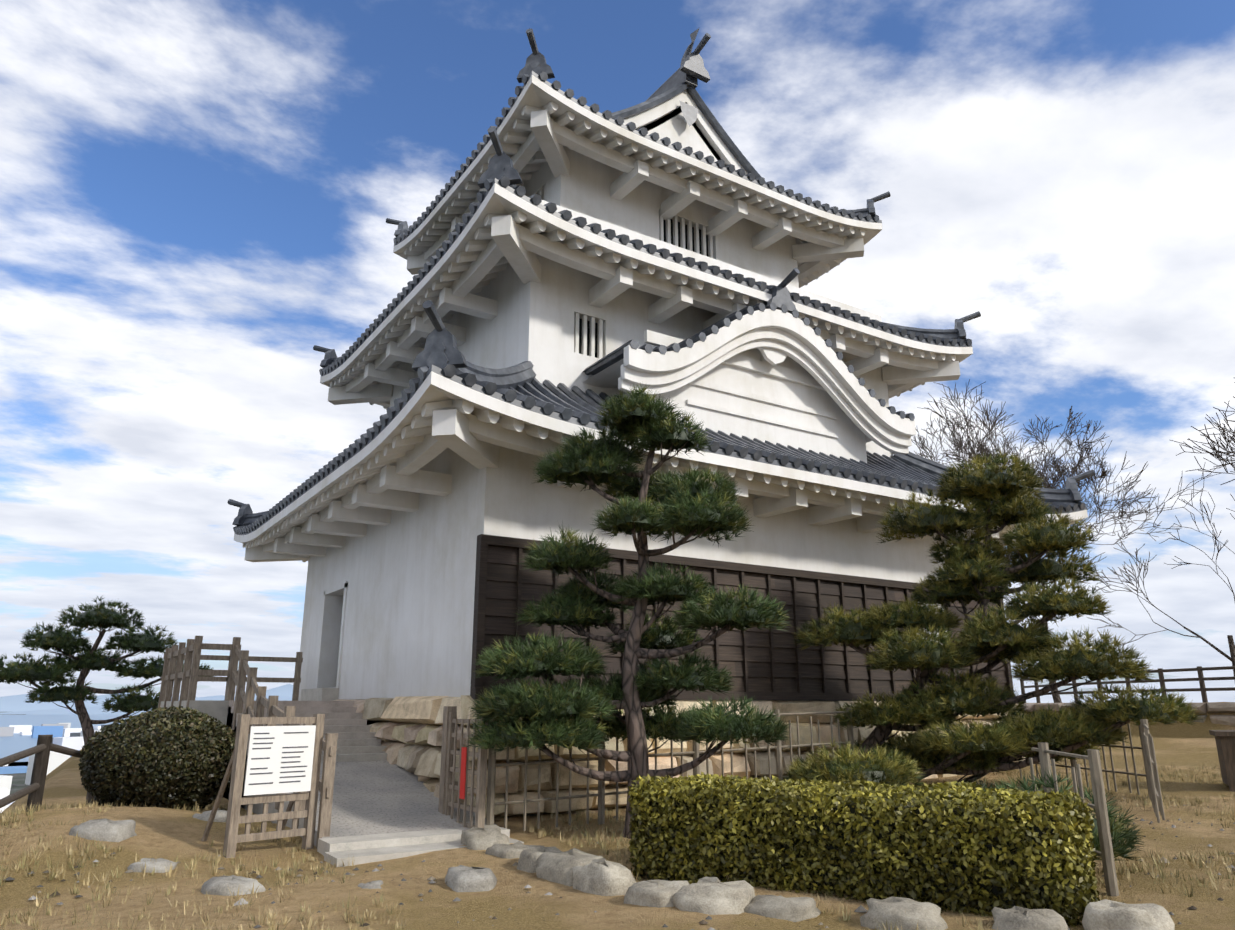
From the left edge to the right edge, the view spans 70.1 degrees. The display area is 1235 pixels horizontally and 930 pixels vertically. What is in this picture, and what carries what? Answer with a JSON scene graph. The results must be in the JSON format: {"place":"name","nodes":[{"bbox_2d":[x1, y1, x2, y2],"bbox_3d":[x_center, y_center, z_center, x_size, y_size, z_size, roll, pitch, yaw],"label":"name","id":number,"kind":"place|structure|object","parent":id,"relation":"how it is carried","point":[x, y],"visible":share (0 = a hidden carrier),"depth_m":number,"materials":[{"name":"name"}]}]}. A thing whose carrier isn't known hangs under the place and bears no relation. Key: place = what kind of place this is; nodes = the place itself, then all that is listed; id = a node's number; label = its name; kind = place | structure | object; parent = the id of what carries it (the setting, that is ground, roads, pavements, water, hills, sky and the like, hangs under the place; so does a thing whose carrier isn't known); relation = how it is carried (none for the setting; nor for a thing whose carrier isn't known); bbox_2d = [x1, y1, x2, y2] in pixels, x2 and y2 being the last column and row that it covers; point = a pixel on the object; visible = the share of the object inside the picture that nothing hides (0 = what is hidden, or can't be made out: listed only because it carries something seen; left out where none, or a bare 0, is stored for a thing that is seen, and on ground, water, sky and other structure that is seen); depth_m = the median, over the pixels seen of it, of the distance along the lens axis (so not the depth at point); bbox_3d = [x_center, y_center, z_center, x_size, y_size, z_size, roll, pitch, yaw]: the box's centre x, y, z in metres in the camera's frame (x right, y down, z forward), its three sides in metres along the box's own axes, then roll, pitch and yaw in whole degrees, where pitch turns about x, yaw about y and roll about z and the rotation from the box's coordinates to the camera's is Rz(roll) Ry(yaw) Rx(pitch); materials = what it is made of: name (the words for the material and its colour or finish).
{"place":"outdoors","nodes":[
{"label":"outdoors","id":0,"kind":"place"},
{"bbox_2d":[0,714,138,761],"bbox_3d":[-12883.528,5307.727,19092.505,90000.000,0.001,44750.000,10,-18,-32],"label":"sea water","id":1,"kind":"structure","parent":0,"point":[14,743],"depth_m":3309.88,"materials":[{"name":"blue liquid"}]},
{"bbox_2d":[0,684,292,713],"bbox_3d":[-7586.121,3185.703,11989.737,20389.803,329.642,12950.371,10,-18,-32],"label":"islands","id":2,"kind":"object","parent":1,"relation":"on","point":[15,704],"visible":0.06,"depth_m":10171.18,"materials":[{"name":"blue"}]},
{"bbox_2d":[281,760,495,837],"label":"ramp","id":3,"kind":"structure","parent":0,"point":[377,797],"depth_m":11.00,"materials":[{"name":"grey concrete"}]},
{"bbox_2d":[0,702,1234,929],"bbox_3d":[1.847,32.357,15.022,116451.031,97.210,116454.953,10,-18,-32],"label":"ground","id":4,"kind":"structure","parent":0,"point":[170,832],"depth_m":7.82,"materials":[{"name":"brown soil"}]},
{"bbox_2d":[0,723,107,812],"bbox_3d":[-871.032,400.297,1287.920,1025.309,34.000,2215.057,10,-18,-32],"label":"town buildings","id":5,"kind":"structure","parent":4,"relation":"on","point":[64,734],"depth_m":1165.50,"materials":[{"name":"white"}]},
{"bbox_2d":[0,596,213,744],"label":"hill pine","id":6,"kind":"object","parent":4,"relation":"on","point":[60,667],"depth_m":23.78,"materials":[{"name":"green plant"}]},
{"bbox_2d":[78,705,246,809],"bbox_3d":[-6.165,4.029,11.987,2.038,1.470,2.099,10,-18,-32],"label":"azalea bush","id":7,"kind":"object","parent":4,"relation":"on","point":[169,757],"visible":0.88,"depth_m":11.37,"materials":[{"name":"green plant"}]},
{"bbox_2d":[158,636,337,848],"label":"wood railings","id":8,"kind":"object","parent":4,"relation":"on","point":[191,675],"visible":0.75,"depth_m":14.66,"materials":[{"name":"brown wood"}]},
{"bbox_2d":[201,714,324,857],"bbox_3d":[-3.861,3.434,9.541,0.939,1.413,0.767,16,-22,-45],"label":"sign stand","id":9,"kind":"object","parent":4,"relation":"on","point":[236,801],"visible":0.88,"depth_m":9.21,"materials":[{"name":"brown wood"}]},
{"bbox_2d":[243,725,315,795],"bbox_3d":[-3.572,3.124,9.343,0.729,0.680,0.018,16,-22,-45],"label":"sign panel","id":10,"kind":"object","parent":9,"relation":"attached to","point":[279,759],"visible":1,"depth_m":9.32,"materials":[{"name":"white paper"}]},
{"bbox_2d":[160,688,523,866],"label":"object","id":11,"kind":"object","parent":4,"relation":"on","point":[357,740],"visible":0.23,"depth_m":13.39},
{"bbox_2d":[438,706,487,828],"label":"wooden gate","id":12,"kind":"structure","parent":4,"relation":"on","point":[448,770],"depth_m":10.59,"materials":[{"name":"brown wood"}]},
{"bbox_2d":[459,747,466,798],"bbox_3d":[-1.828,3.645,10.421,0.007,0.580,0.140,10,-18,-32],"label":"red gate notice","id":13,"kind":"object","parent":12,"relation":"attached to","point":[463,772],"visible":1,"depth_m":10.41,"materials":[{"name":"red"}]},
{"bbox_2d":[0,764,1234,929],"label":"dry grass tufts","id":14,"kind":"object","parent":4,"relation":"on","point":[11,818],"visible":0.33,"depth_m":8.11,"materials":[{"name":"plant"}]},
{"bbox_2d":[0,666,1234,811],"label":"dark fence logs","id":15,"kind":"object","parent":4,"relation":"on","point":[34,789],"visible":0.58,"depth_m":11.46,"materials":[{"name":"brown wood"}]},
{"bbox_2d":[4,780,1234,929],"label":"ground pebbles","id":16,"kind":"object","parent":4,"relation":"on","point":[860,908],"visible":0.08,"depth_m":7.63,"materials":[{"name":"grey stone"}]},
{"bbox_2d":[69,808,1174,929],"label":"border stones","id":17,"kind":"object","parent":4,"relation":"on","point":[578,869],"visible":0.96,"depth_m":6.81,"materials":[{"name":"grey stone"}]},
{"bbox_2d":[465,383,794,838],"bbox_3d":[0.066,1.685,10.720,3.472,5.380,3.255,10,-18,-32],"label":"pine","id":18,"kind":"object","parent":4,"relation":"on","point":[686,726],"depth_m":10.54,"materials":[{"name":"green plant"}]},
{"bbox_2d":[333,695,1024,819],"bbox_3d":[0.457,5.872,18.642,12.761,1.770,10.572,10,-18,-32],"label":"keep stone base","id":19,"kind":"object","parent":4,"relation":"on","point":[408,730],"visible":0.23,"depth_m":12.95,"materials":[{"name":"stone"}]},
{"bbox_2d":[234,75,1087,700],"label":"castle walls","id":20,"kind":"structure","parent":19,"relation":"on","point":[408,503],"depth_m":16.35,"materials":[{"name":"white paint"}]},
{"bbox_2d":[228,28,1094,534],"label":"castle keep roof tiles","id":21,"kind":"object","parent":20,"relation":"attached to","point":[518,384],"visible":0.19,"depth_m":16.34,"materials":[{"name":"grey tile"}]},
{"bbox_2d":[470,534,1013,700],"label":"castle shitami boards","id":22,"kind":"object","parent":20,"relation":"attached to","point":[773,664],"visible":0.42,"depth_m":14.63,"materials":[{"name":"brown wood"}]},
{"bbox_2d":[486,707,1164,895],"bbox_3d":[4.223,3.678,10.574,10.010,1.486,5.786,10,-18,-32],"label":"bamboo fence","id":23,"kind":"object","parent":4,"relation":"on","point":[1099,806],"visible":0.48,"depth_m":10.64,"materials":[{"name":"brown wood"}]},
{"bbox_2d":[628,772,1100,926],"bbox_3d":[1.959,3.288,7.493,3.820,1.194,1.329,-9,-18,30],"label":"clipped hedge","id":24,"kind":"object","parent":4,"relation":"on","point":[950,846],"visible":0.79,"depth_m":6.98,"materials":[{"name":"green plant"}]},
{"bbox_2d":[781,449,1203,786],"bbox_3d":[5.138,2.535,13.911,5.841,5.415,3.963,0,-15,0],"label":"leaning pine","id":25,"kind":"object","parent":4,"relation":"on","point":[1004,732],"depth_m":13.22,"materials":[{"name":"green plant"}]},
{"bbox_2d":[909,379,1179,622],"bbox_3d":[12.991,2.724,28.582,9.108,10.854,7.294,10,-18,-32],"label":"bare tree","id":26,"kind":"object","parent":4,"relation":"on","point":[981,449],"visible":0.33,"depth_m":28.19,"materials":[{"name":"brown plant"}]},
{"bbox_2d":[957,765,1144,864],"bbox_3d":[3.911,3.236,8.257,1.604,0.898,2.384,1,-15,-4],"label":"pine shrub","id":27,"kind":"object","parent":4,"relation":"on","point":[1118,832],"depth_m":7.74,"materials":[{"name":"green plant"}]},
{"bbox_2d":[998,434,1220,702],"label":"bare tree","id":28,"kind":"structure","parent":4,"relation":"on","point":[1056,698],"depth_m":29.84,"materials":[{"name":"brown plant"}]},
{"bbox_2d":[1022,702,1234,725],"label":"terrace retaining wall","id":29,"kind":"structure","parent":4,"relation":"on","point":[1210,707],"depth_m":21.99,"materials":[{"name":"stone"}]},
{"bbox_2d":[1087,489,1234,675],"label":"bare tree","id":30,"kind":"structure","parent":4,"relation":"on","point":[1231,647],"depth_m":25.23,"materials":[{"name":"brown plant"}]},
{"bbox_2d":[1171,377,1234,484],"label":"bare tree","id":31,"kind":"object","parent":4,"relation":"on","point":[1218,455],"visible":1,"depth_m":19.14,"materials":[{"name":"brown plant"}]},
{"bbox_2d":[1209,730,1234,791],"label":"wooden bin","id":32,"kind":"object","parent":4,"relation":"on","point":[1225,742],"visible":0.85,"depth_m":13.47,"materials":[{"name":"brown wood"}]},
{"bbox_2d":[0,0,1234,702],"label":"sky","id":33,"kind":"structure","parent":0,"point":[197,197],"materials":[{"name":"blue"}]},
{"bbox_2d":[911,601,943,644],"bbox_3d":[6.069,3.097,17.184,0.900,0.830,0.140,10,-18,-32],"label":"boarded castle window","id":34,"kind":"structure","parent":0,"point":[931,613],"depth_m":17.22,"materials":[{"name":"brown wood"}]}
]}

